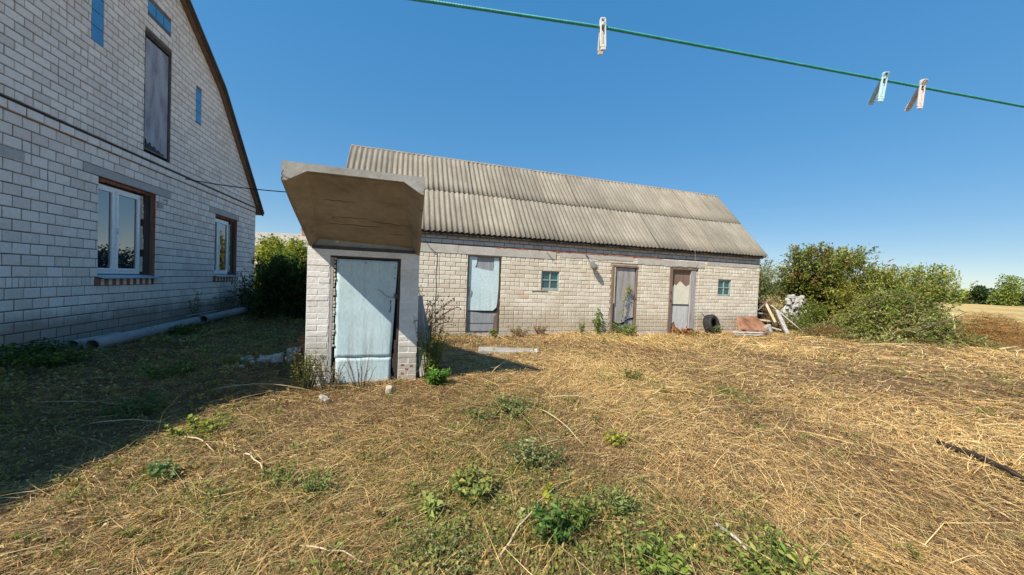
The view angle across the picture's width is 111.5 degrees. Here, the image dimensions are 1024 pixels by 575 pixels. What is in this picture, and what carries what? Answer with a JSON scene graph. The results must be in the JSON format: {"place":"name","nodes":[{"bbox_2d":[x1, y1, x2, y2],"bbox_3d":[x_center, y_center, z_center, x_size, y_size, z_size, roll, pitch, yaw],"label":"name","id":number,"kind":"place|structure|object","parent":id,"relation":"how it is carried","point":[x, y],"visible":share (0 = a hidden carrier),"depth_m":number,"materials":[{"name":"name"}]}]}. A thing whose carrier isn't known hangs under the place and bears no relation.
{"place":"outdoors","nodes":[
{"label":"outdoors","id":0,"kind":"place"},
{"bbox_2d":[0,295,1023,574],"bbox_3d":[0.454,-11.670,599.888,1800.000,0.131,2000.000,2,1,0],"label":"ground","id":1,"kind":"structure","parent":0,"point":[1000,309],"depth_m":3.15,"materials":[{"name":"brown plant"}]},
{"bbox_2d":[0,343,34,366],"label":"ground weed","id":2,"kind":"object","parent":1,"relation":"on","point":[6,357],"visible":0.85,"depth_m":4.66,"materials":[{"name":"green plant"}]},
{"bbox_2d":[0,337,83,355],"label":"ground weed","id":3,"kind":"object","parent":1,"relation":"on","point":[37,349],"visible":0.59,"depth_m":5.17,"materials":[{"name":"green plant"}]},
{"bbox_2d":[0,348,100,369],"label":"ground weed","id":4,"kind":"object","parent":1,"relation":"on","point":[47,359],"visible":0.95,"depth_m":4.66,"materials":[{"name":"green plant"}]},
{"bbox_2d":[25,401,130,404],"bbox_3d":[-4.143,1.130,3.390,1.016,0.058,0.025,2,1,-6],"label":"stick","id":5,"kind":"object","parent":1,"relation":"on","point":[66,401],"visible":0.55,"depth_m":3.36,"materials":[{"name":"brown wood"}]},
{"bbox_2d":[67,332,120,348],"bbox_3d":[-7.140,0.903,6.002,0.140,0.140,0.883,2,1,-16],"label":"pipe","id":6,"kind":"object","parent":1,"relation":"on","point":[84,340],"visible":0.47,"depth_m":5.70,"materials":[{"name":"grey concrete"}]},
{"bbox_2d":[89,419,165,423],"bbox_3d":[-3.325,1.165,3.030,0.577,0.042,0.025,2,1,-9],"label":"stick","id":7,"kind":"object","parent":1,"relation":"on","point":[124,419],"visible":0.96,"depth_m":3.02,"materials":[{"name":"wood"}]},
{"bbox_2d":[0,0,264,355],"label":"brick house","id":8,"kind":"structure","parent":1,"relation":"on","point":[118,123],"depth_m":6.74,"materials":[{"name":"white brick"}]},
{"bbox_2d":[97,184,140,273],"bbox_3d":[-7.887,-1.119,6.960,0.130,1.689,1.240,2,1,-17],"label":"window","id":9,"kind":"structure","parent":8,"relation":"in","point":[118,249],"depth_m":6.96,"materials":[{"name":"plastic"}]},
{"bbox_2d":[99,182,138,274],"bbox_3d":[-8.012,-1.153,7.057,0.040,1.834,1.500,2,1,-17],"label":"window back","id":10,"kind":"structure","parent":8,"relation":"in","point":[106,184],"depth_m":7.13,"materials":[{"name":"brown"}]},
{"bbox_2d":[214,218,227,273],"bbox_3d":[-9.003,-1.254,10.725,0.130,1.669,1.060,2,1,-17],"label":"window","id":11,"kind":"structure","parent":8,"relation":"in","point":[221,227],"depth_m":10.84,"materials":[{"name":"plastic"}]},
{"bbox_2d":[185,178,285,191],"bbox_3d":[-6.197,-2.543,8.813,4.045,0.248,0.023,2,1,-1],"label":"power cable","id":12,"kind":"object","parent":8,"relation":"attached to","point":[235,186],"visible":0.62,"depth_m":8.79,"materials":[{"name":"black rubber"}]},
{"bbox_2d":[92,388,175,418],"bbox_3d":[-3.564,1.143,3.344,0.486,0.202,0.553,2,1,-28],"label":"yard weed","id":13,"kind":"object","parent":1,"relation":"on","point":[135,405],"visible":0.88,"depth_m":3.29,"materials":[{"name":"green plant"}]},
{"bbox_2d":[83,317,200,350],"bbox_3d":[-7.124,0.863,6.952,0.200,0.220,2.999,2,1,-18],"label":"pipe","id":14,"kind":"object","parent":1,"relation":"on","point":[115,339],"visible":0.81,"depth_m":6.36,"materials":[{"name":"grey concrete"}]},
{"bbox_2d":[145,457,181,482],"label":"yard weed","id":15,"kind":"object","parent":1,"relation":"on","point":[155,470],"visible":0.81,"depth_m":2.23,"materials":[{"name":"green plant"}]},
{"bbox_2d":[137,360,203,378],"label":"yard weed","id":16,"kind":"object","parent":1,"relation":"on","point":[152,372],"visible":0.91,"depth_m":4.40,"materials":[{"name":"green plant"}]},
{"bbox_2d":[168,322,207,334],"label":"ground weed","id":17,"kind":"object","parent":1,"relation":"on","point":[187,329],"visible":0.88,"depth_m":7.36,"materials":[{"name":"green plant"}]},
{"bbox_2d":[187,289,202,317],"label":"nettle","id":18,"kind":"object","parent":1,"relation":"on","point":[190,307],"visible":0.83,"depth_m":8.89,"materials":[{"name":"green plant"}]},
{"bbox_2d":[164,409,232,437],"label":"yard weed","id":19,"kind":"object","parent":1,"relation":"on","point":[191,422],"visible":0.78,"depth_m":2.94,"materials":[{"name":"green plant"}]},
{"bbox_2d":[212,294,224,312],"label":"nettle","id":20,"kind":"object","parent":1,"relation":"on","point":[219,303],"visible":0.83,"depth_m":10.21,"materials":[{"name":"green plant"}]},
{"bbox_2d":[199,307,246,323],"bbox_3d":[-8.070,0.753,9.836,0.200,0.200,2.521,2,1,-19],"label":"pipe","id":21,"kind":"object","parent":1,"relation":"on","point":[207,318],"visible":0.84,"depth_m":9.43,"materials":[{"name":"grey concrete"}]},
{"bbox_2d":[223,258,289,311],"bbox_3d":[-8.168,0.014,11.509,1.755,1.979,1.702,2,1,0],"label":"hedge bush","id":22,"kind":"object","parent":1,"relation":"on","point":[241,295],"visible":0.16,"depth_m":11.08,"materials":[{"name":"green plant"}]},
{"bbox_2d":[212,383,311,390],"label":"dry stalk","id":23,"kind":"object","parent":1,"relation":"on","point":[256,383],"visible":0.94,"depth_m":4.00,"materials":[{"name":"beige plant"}]},
{"bbox_2d":[240,252,306,319],"bbox_3d":[-6.462,0.006,10.444,3.326,2.093,1.827,2,1,0],"label":"privet hedge","id":24,"kind":"object","parent":1,"relation":"on","point":[282,280],"visible":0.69,"depth_m":10.07,"materials":[{"name":"green plant"}]},
{"bbox_2d":[270,354,282,362],"bbox_3d":[-3.598,1.085,5.330,0.173,0.125,0.206,-1,4,-38],"label":"rubble","id":25,"kind":"object","parent":1,"relation":"on","point":[274,358],"visible":0.93,"depth_m":5.26,"materials":[{"name":"grey stone"}]},
{"bbox_2d":[259,461,297,488],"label":"yard weed","id":26,"kind":"object","parent":1,"relation":"on","point":[278,473],"visible":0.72,"depth_m":2.25,"materials":[{"name":"green plant"}]},
{"bbox_2d":[254,245,306,293],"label":"golden bush","id":27,"kind":"object","parent":1,"relation":"on","point":[282,251],"visible":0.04,"depth_m":15.53,"materials":[{"name":"green plant"}]},
{"bbox_2d":[254,228,307,266],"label":"house","id":28,"kind":"structure","parent":1,"relation":"on","point":[302,236],"depth_m":48.04,"materials":[{"name":"white brick"}]},
{"bbox_2d":[254,233,308,265],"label":"golden bush","id":29,"kind":"object","parent":1,"relation":"on","point":[274,244],"visible":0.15,"depth_m":16.89,"materials":[{"name":"green plant"}]},
{"bbox_2d":[287,347,303,358],"bbox_3d":[-3.388,1.051,5.519,0.332,0.189,0.213,-2,8,-16],"label":"rubble","id":30,"kind":"object","parent":1,"relation":"on","point":[288,353],"visible":0.24,"depth_m":5.44,"materials":[{"name":"grey concrete"}]},
{"bbox_2d":[288,335,304,374],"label":"dry weed","id":31,"kind":"object","parent":1,"relation":"on","point":[301,351],"visible":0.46,"depth_m":4.71,"materials":[{"name":"brown plant"}]},
{"bbox_2d":[284,349,328,389],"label":"mugwort","id":32,"kind":"object","parent":1,"relation":"on","point":[306,377],"visible":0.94,"depth_m":4.25,"materials":[{"name":"green plant"}]},
{"bbox_2d":[298,469,331,498],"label":"yard weed","id":33,"kind":"object","parent":1,"relation":"on","point":[311,485],"visible":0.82,"depth_m":2.15,"materials":[{"name":"green plant"}]},
{"bbox_2d":[307,357,346,391],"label":"dry weed","id":34,"kind":"object","parent":1,"relation":"on","point":[322,385],"visible":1,"depth_m":4.24,"materials":[{"name":"brown plant"}]},
{"bbox_2d":[300,544,371,563],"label":"dry stalk","id":35,"kind":"object","parent":1,"relation":"on","point":[313,546],"visible":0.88,"depth_m":1.69,"materials":[{"name":"beige plant"}]},
{"bbox_2d":[281,160,425,386],"bbox_3d":[-2.094,0.075,5.135,1.372,2.663,3.342,2,1,-17],"label":"cellar entrance","id":36,"kind":"object","parent":1,"relation":"on","point":[362,230],"visible":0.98,"depth_m":4.47,"materials":[{"name":"white brick"}]},
{"bbox_2d":[334,259,397,384],"bbox_3d":[-1.913,0.458,4.599,0.765,1.635,0.097,2,1,-17],"label":"door","id":37,"kind":"structure","parent":36,"relation":"in","point":[366,294],"depth_m":4.60,"materials":[{"name":"blue paint"}]},
{"bbox_2d":[343,355,373,390],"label":"dry weed","id":38,"kind":"object","parent":1,"relation":"on","point":[364,383],"visible":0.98,"depth_m":4.30,"materials":[{"name":"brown plant"}]},
{"bbox_2d":[417,295,427,376],"bbox_3d":[-1.280,0.674,4.923,0.097,1.118,0.345,1,2,-37],"label":"leaning board","id":39,"kind":"object","parent":1,"relation":"on","point":[420,321],"visible":0.54,"depth_m":4.93,"materials":[{"name":"grey wood"}]},
{"bbox_2d":[423,304,429,340],"bbox_3d":[-1.306,0.700,5.281,0.451,1.064,0.073,3,1,30],"label":"leaning board","id":40,"kind":"object","parent":1,"relation":"on","point":[426,322],"depth_m":5.29,"materials":[{"name":"grey wood"}]},
{"bbox_2d":[411,490,443,520],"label":"yard weed","id":41,"kind":"object","parent":1,"relation":"on","point":[430,506],"visible":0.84,"depth_m":2.06,"materials":[{"name":"green plant"}]},
{"bbox_2d":[413,313,448,378],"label":"mugwort","id":42,"kind":"object","parent":1,"relation":"on","point":[432,360],"visible":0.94,"depth_m":4.78,"materials":[{"name":"green plant"}]},
{"bbox_2d":[386,516,486,574],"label":"yard weed","id":43,"kind":"object","parent":1,"relation":"on","point":[464,552],"visible":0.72,"depth_m":1.70,"materials":[{"name":"green plant"}]},
{"bbox_2d":[422,365,451,385],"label":"dandelion","id":44,"kind":"object","parent":1,"relation":"on","point":[436,375],"visible":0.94,"depth_m":4.51,"materials":[{"name":"green plant"}]},
{"bbox_2d":[417,285,460,342],"bbox_3d":[-1.566,0.608,7.113,1.020,1.314,0.492,2,1,0],"label":"dead burdock","id":45,"kind":"object","parent":1,"relation":"on","point":[435,314],"visible":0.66,"depth_m":7.13,"materials":[{"name":"brown plant"}]},
{"bbox_2d":[448,463,496,507],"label":"yard weed","id":46,"kind":"object","parent":1,"relation":"on","point":[465,492],"visible":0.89,"depth_m":2.27,"materials":[{"name":"green plant"}]},
{"bbox_2d":[458,403,496,422],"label":"yard weed","id":47,"kind":"object","parent":1,"relation":"on","point":[474,411],"visible":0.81,"depth_m":3.58,"materials":[{"name":"green plant"}]},
{"bbox_2d":[478,347,532,353],"bbox_3d":[-0.113,1.232,6.748,1.070,0.075,0.340,2,1,-3],"label":"stone slab","id":48,"kind":"object","parent":1,"relation":"on","point":[485,350],"depth_m":6.65,"materials":[{"name":"concrete"}]},
{"bbox_2d":[489,394,532,417],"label":"yard weed","id":49,"kind":"object","parent":1,"relation":"on","point":[516,402],"visible":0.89,"depth_m":3.84,"materials":[{"name":"green plant"}]},
{"bbox_2d":[0,315,1023,574],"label":"weeds","id":50,"kind":"object","parent":1,"relation":"on","point":[606,539],"visible":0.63,"depth_m":2.18,"materials":[{"name":"green plant"}]},
{"bbox_2d":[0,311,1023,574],"bbox_3d":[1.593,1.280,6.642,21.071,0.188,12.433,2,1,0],"label":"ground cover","id":51,"kind":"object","parent":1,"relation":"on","point":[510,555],"visible":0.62,"depth_m":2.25,"materials":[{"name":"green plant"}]},
{"bbox_2d":[510,326,530,335],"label":"dry weed","id":52,"kind":"object","parent":1,"relation":"on","point":[518,331],"visible":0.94,"depth_m":8.80,"materials":[{"name":"brown plant"}]},
{"bbox_2d":[513,507,530,523],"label":"yard weed","id":53,"kind":"object","parent":1,"relation":"on","point":[520,511],"visible":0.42,"depth_m":2.01,"materials":[{"name":"green plant"}]},
{"bbox_2d":[494,483,563,560],"bbox_3d":[0.132,1.312,2.039,0.024,0.062,0.798,3,1,32],"label":"dry stalk","id":54,"kind":"object","parent":1,"relation":"on","point":[518,526],"visible":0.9,"depth_m":1.90,"materials":[{"name":"beige plant"}]},
{"bbox_2d":[503,429,565,471],"bbox_3d":[0.170,1.292,2.685,0.480,0.261,0.510,2,1,0],"label":"yard weed","id":55,"kind":"object","parent":1,"relation":"on","point":[531,453],"visible":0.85,"depth_m":2.66,"materials":[{"name":"green plant"}]},
{"bbox_2d":[533,324,547,335],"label":"dry weed","id":56,"kind":"object","parent":1,"relation":"on","point":[538,329],"visible":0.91,"depth_m":9.01,"materials":[{"name":"brown plant"}]},
{"bbox_2d":[542,482,555,500],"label":"yard weed","id":57,"kind":"object","parent":1,"relation":"on","point":[548,496],"visible":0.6,"depth_m":2.23,"materials":[{"name":"yellow plant"}]},
{"bbox_2d":[529,494,581,548],"bbox_3d":[0.223,1.275,1.839,0.272,0.259,0.291,2,1,0],"label":"yard weed","id":58,"kind":"object","parent":1,"relation":"on","point":[558,528],"visible":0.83,"depth_m":1.82,"materials":[{"name":"green plant"}]},
{"bbox_2d":[346,144,767,335],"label":"brick barn","id":59,"kind":"structure","parent":1,"relation":"on","point":[504,248],"depth_m":9.82,"materials":[{"name":"white brick"}]},
{"bbox_2d":[466,255,500,332],"bbox_3d":[-0.729,0.172,8.809,0.840,1.915,0.125,2,1,-17],"label":"door","id":60,"kind":"structure","parent":59,"relation":"in","point":[484,272],"depth_m":8.79,"materials":[{"name":"grey wood"}]},
{"bbox_2d":[541,271,558,288],"bbox_3d":[1.008,-0.200,9.338,0.510,0.490,0.060,2,1,-17],"label":"window","id":61,"kind":"structure","parent":59,"relation":"in","point":[550,279],"depth_m":9.32,"materials":[{"name":"teal paint"}]},
{"bbox_2d":[586,255,597,270],"bbox_3d":[2.185,-0.680,9.505,0.344,0.427,0.171,2,1,-11],"label":"wall lamp","id":62,"kind":"object","parent":59,"relation":"attached to","point":[594,266],"visible":1,"depth_m":9.46,"materials":[{"name":"metal"}]},
{"bbox_2d":[609,265,638,332],"bbox_3d":[3.187,0.341,10.007,0.860,1.930,0.130,2,1,-17],"label":"door","id":63,"kind":"structure","parent":59,"relation":"in","point":[620,278],"depth_m":10.00,"materials":[{"name":"grey wood"}]},
{"bbox_2d":[619,282,632,325],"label":"climbing vine","id":64,"kind":"object","parent":59,"relation":"attached to","point":[625,299],"visible":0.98,"depth_m":9.91,"materials":[{"name":"green plant"}]},
{"bbox_2d":[667,268,696,332],"bbox_3d":[5.147,0.393,10.623,0.970,1.950,0.160,2,1,-17],"label":"door","id":65,"kind":"structure","parent":59,"relation":"in","point":[682,282],"depth_m":10.62,"materials":[{"name":"white wood"}]},
{"bbox_2d":[718,280,729,295],"bbox_3d":[6.728,0.004,11.121,0.520,0.490,0.060,2,1,-17],"label":"window","id":66,"kind":"structure","parent":59,"relation":"in","point":[723,285],"depth_m":11.11,"materials":[{"name":"teal paint"}]},
{"bbox_2d":[561,494,597,534],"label":"yard weed","id":67,"kind":"object","parent":1,"relation":"on","point":[580,514],"visible":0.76,"depth_m":1.96,"materials":[{"name":"green plant"}]},
{"bbox_2d":[592,308,606,334],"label":"nettle","id":68,"kind":"object","parent":1,"relation":"on","point":[598,323],"visible":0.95,"depth_m":9.48,"materials":[{"name":"green plant"}]},
{"bbox_2d":[603,427,628,447],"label":"yard weed","id":69,"kind":"object","parent":1,"relation":"on","point":[615,438],"visible":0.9,"depth_m":3.04,"materials":[{"name":"green plant"}]},
{"bbox_2d":[592,481,640,522],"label":"yard weed","id":70,"kind":"object","parent":1,"relation":"on","point":[616,504],"visible":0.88,"depth_m":2.08,"materials":[{"name":"green plant"}]},
{"bbox_2d":[607,322,637,335],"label":"nettle","id":71,"kind":"object","parent":1,"relation":"on","point":[627,331],"visible":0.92,"depth_m":9.55,"materials":[{"name":"green plant"}]},
{"bbox_2d":[620,366,642,380],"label":"yard weed","id":72,"kind":"object","parent":1,"relation":"on","point":[628,373],"visible":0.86,"depth_m":5.01,"materials":[{"name":"green plant"}]},
{"bbox_2d":[611,520,695,574],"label":"yard weed","id":73,"kind":"object","parent":1,"relation":"on","point":[654,554],"visible":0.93,"depth_m":1.69,"materials":[{"name":"green plant"}]},
{"bbox_2d":[671,328,698,334],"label":"dry weed","id":74,"kind":"object","parent":1,"relation":"on","point":[677,331],"visible":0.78,"depth_m":10.24,"materials":[{"name":"brown plant"}]},
{"bbox_2d":[703,314,719,333],"bbox_3d":[6.095,1.135,10.649,0.618,0.640,0.347,1,1,-31],"label":"old tyre","id":75,"kind":"object","parent":1,"relation":"on","point":[710,321],"visible":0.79,"depth_m":10.54,"materials":[{"name":"black rubber"}]},
{"bbox_2d":[712,521,750,554],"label":"withered stalk","id":76,"kind":"object","parent":1,"relation":"on","point":[725,529],"visible":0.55,"depth_m":1.94,"materials":[{"name":"beige plant"}]},
{"bbox_2d":[737,316,768,331],"bbox_3d":[7.487,1.151,10.956,1.280,0.485,0.462,2,1,-17],"label":"rusty sheet","id":77,"kind":"object","parent":1,"relation":"on","point":[749,323],"visible":0.98,"depth_m":10.94,"materials":[{"name":"orange metal"}]},
{"bbox_2d":[705,517,827,574],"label":"yard weed","id":78,"kind":"object","parent":1,"relation":"on","point":[791,555],"visible":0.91,"depth_m":1.75,"materials":[{"name":"green plant"}]},
{"bbox_2d":[757,296,778,330],"bbox_3d":[8.491,0.712,12.376,1.888,1.500,1.680,3,1,25],"label":"twig heap","id":79,"kind":"object","parent":1,"relation":"on","point":[762,310],"visible":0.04,"depth_m":12.08,"materials":[{"name":"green plant"}]},
{"bbox_2d":[757,298,792,330],"bbox_3d":[9.112,0.835,12.279,1.724,1.286,1.279,2,1,0],"label":"twig bundle","id":80,"kind":"object","parent":1,"relation":"on","point":[775,317],"visible":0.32,"depth_m":12.16,"materials":[{"name":"brown plant"}]},
{"bbox_2d":[758,257,804,319],"bbox_3d":[10.038,0.127,14.611,3.246,2.920,2.931,2,1,0],"label":"young elm","id":81,"kind":"object","parent":1,"relation":"on","point":[764,279],"visible":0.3,"depth_m":13.96,"materials":[{"name":"green plant"}]},
{"bbox_2d":[775,310,788,332],"bbox_3d":[8.731,1.114,11.272,0.100,0.722,0.800,3,1,14],"label":"board","id":82,"kind":"object","parent":1,"relation":"on","point":[782,322],"visible":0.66,"depth_m":11.27,"materials":[{"name":"grey wood"}]},
{"bbox_2d":[775,294,806,326],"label":"ruined wall","id":83,"kind":"structure","parent":1,"relation":"on","point":[792,300],"depth_m":13.19,"materials":[{"name":"white paint"}]},
{"bbox_2d":[781,310,813,330],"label":"mugwort","id":84,"kind":"object","parent":1,"relation":"on","point":[795,319],"visible":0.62,"depth_m":12.21,"materials":[{"name":"green plant"}]},
{"bbox_2d":[795,322,825,335],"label":"mugwort","id":85,"kind":"object","parent":1,"relation":"on","point":[799,328],"visible":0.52,"depth_m":11.04,"materials":[{"name":"green plant"}]},
{"bbox_2d":[795,300,832,327],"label":"mugwort","id":86,"kind":"object","parent":1,"relation":"on","point":[814,312],"visible":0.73,"depth_m":12.64,"materials":[{"name":"green plant"}]},
{"bbox_2d":[785,322,860,339],"bbox_3d":[9.584,1.287,10.689,2.732,0.490,1.436,2,1,0],"label":"dead brush","id":87,"kind":"object","parent":1,"relation":"on","point":[825,331],"visible":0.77,"depth_m":10.55,"materials":[{"name":"brown plant"}]},
{"bbox_2d":[771,241,893,324],"bbox_3d":[12.712,-0.020,14.170,4.639,3.563,3.039,2,1,-17],"label":"elder bush","id":88,"kind":"object","parent":1,"relation":"on","point":[813,286],"visible":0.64,"depth_m":13.39,"materials":[{"name":"green plant"}]},
{"bbox_2d":[816,279,864,325],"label":"hazel bush","id":89,"kind":"object","parent":1,"relation":"on","point":[844,294],"visible":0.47,"depth_m":12.84,"materials":[{"name":"green plant"}]},
{"bbox_2d":[850,264,916,313],"bbox_3d":[13.835,0.431,13.538,3.135,2.768,2.191,2,1,-18],"label":"wild currant bush","id":90,"kind":"object","parent":1,"relation":"on","point":[889,272],"visible":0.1,"depth_m":13.17,"materials":[{"name":"green plant"}]},
{"bbox_2d":[759,278,1023,305],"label":"scrub","id":91,"kind":"object","parent":1,"relation":"on","point":[994,302],"visible":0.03,"depth_m":78.60,"materials":[{"name":"green plant"}]},
{"bbox_2d":[775,274,1014,350],"bbox_3d":[11.940,0.639,11.276,6.712,2.153,4.390,2,1,0],"label":"branch pile","id":92,"kind":"object","parent":1,"relation":"on","point":[886,321],"visible":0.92,"depth_m":10.41,"materials":[{"name":"green plant"}]},
{"bbox_2d":[863,343,939,345],"bbox_3d":[10.564,1.552,9.479,2.584,0.047,0.135,2,1,-9],"label":"pale pole","id":93,"kind":"object","parent":1,"relation":"on","point":[898,344],"visible":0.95,"depth_m":9.49,"materials":[{"name":"beige wood"}]},
{"bbox_2d":[847,262,978,318],"bbox_3d":[14.788,0.485,13.314,3.790,2.829,2.906,2,1,0],"label":"young acacia","id":94,"kind":"object","parent":1,"relation":"on","point":[935,283],"visible":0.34,"depth_m":12.55,"materials":[{"name":"green plant"}]},
{"bbox_2d":[945,288,972,303],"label":"tree","id":95,"kind":"object","parent":1,"relation":"on","point":[967,295],"visible":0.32,"depth_m":78.70,"materials":[{"name":"green plant"}]},
{"bbox_2d":[940,336,1013,349],"bbox_3d":[13.447,1.534,9.929,2.284,0.330,1.087,2,1,11],"label":"dry brush","id":96,"kind":"object","parent":1,"relation":"on","point":[987,342],"visible":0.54,"depth_m":9.87,"materials":[{"name":"brown plant"}]},
{"bbox_2d":[967,285,989,304],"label":"tree","id":97,"kind":"object","parent":1,"relation":"on","point":[980,293],"visible":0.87,"depth_m":78.31,"materials":[{"name":"green plant"}]},
{"bbox_2d":[935,440,1023,481],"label":"dark branch","id":98,"kind":"object","parent":1,"relation":"on","point":[1019,476],"visible":0.91,"depth_m":2.86,"materials":[{"name":"brown wood"}]},
{"bbox_2d":[938,310,1023,349],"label":"dead weeds","id":99,"kind":"object","parent":1,"relation":"on","point":[1003,330],"visible":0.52,"depth_m":10.60,"materials":[{"name":"brown plant"}]},
{"bbox_2d":[987,274,1023,305],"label":"tree","id":100,"kind":"object","parent":1,"relation":"on","point":[1006,294],"visible":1,"depth_m":72.54,"materials":[{"name":"green plant"}]},
{"bbox_2d":[191,0,1023,296],"label":"sky","id":101,"kind":"structure","parent":0,"point":[798,155],"materials":[{"name":"blue"}]},
{"bbox_2d":[409,0,1023,107],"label":"clothesline","id":102,"kind":"object","parent":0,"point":[449,4],"visible":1,"depth_m":0.76,"materials":[{"name":"plastic"}]},
{"bbox_2d":[597,17,605,54],"bbox_3d":[0.187,-0.522,0.726,0.016,0.067,0.026,2,1,0],"label":"clothes peg","id":103,"kind":"object","parent":102,"relation":"hanging from","point":[602,40],"visible":1,"depth_m":0.72,"materials":[{"name":"white plastic"}]},
{"bbox_2d":[868,72,889,104],"bbox_3d":[0.914,-0.494,0.872,0.019,0.072,0.041,2,1,0],"label":"clothes peg","id":104,"kind":"object","parent":102,"relation":"hanging from","point":[879,91],"visible":1,"depth_m":0.86,"materials":[{"name":"plastic"}]},
{"bbox_2d":[904,79,928,110],"bbox_3d":[1.036,-0.489,0.896,0.016,0.073,0.045,2,1,0],"label":"clothes peg","id":105,"kind":"object","parent":102,"relation":"hanging from","point":[918,94],"visible":1,"depth_m":0.88,"materials":[{"name":"plastic"}]},
{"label":"board","id":106,"kind":"object","parent":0,"visible":0},
{"bbox_2d":[765,303,775,321],"bbox_3d":[8.550,0.831,11.547,0.345,0.628,0.120,3,1,28],"label":"board","id":107,"kind":"object","parent":106,"relation":"on","point":[770,312],"visible":0.98,"depth_m":11.51,"materials":[{"name":"beige wood"}]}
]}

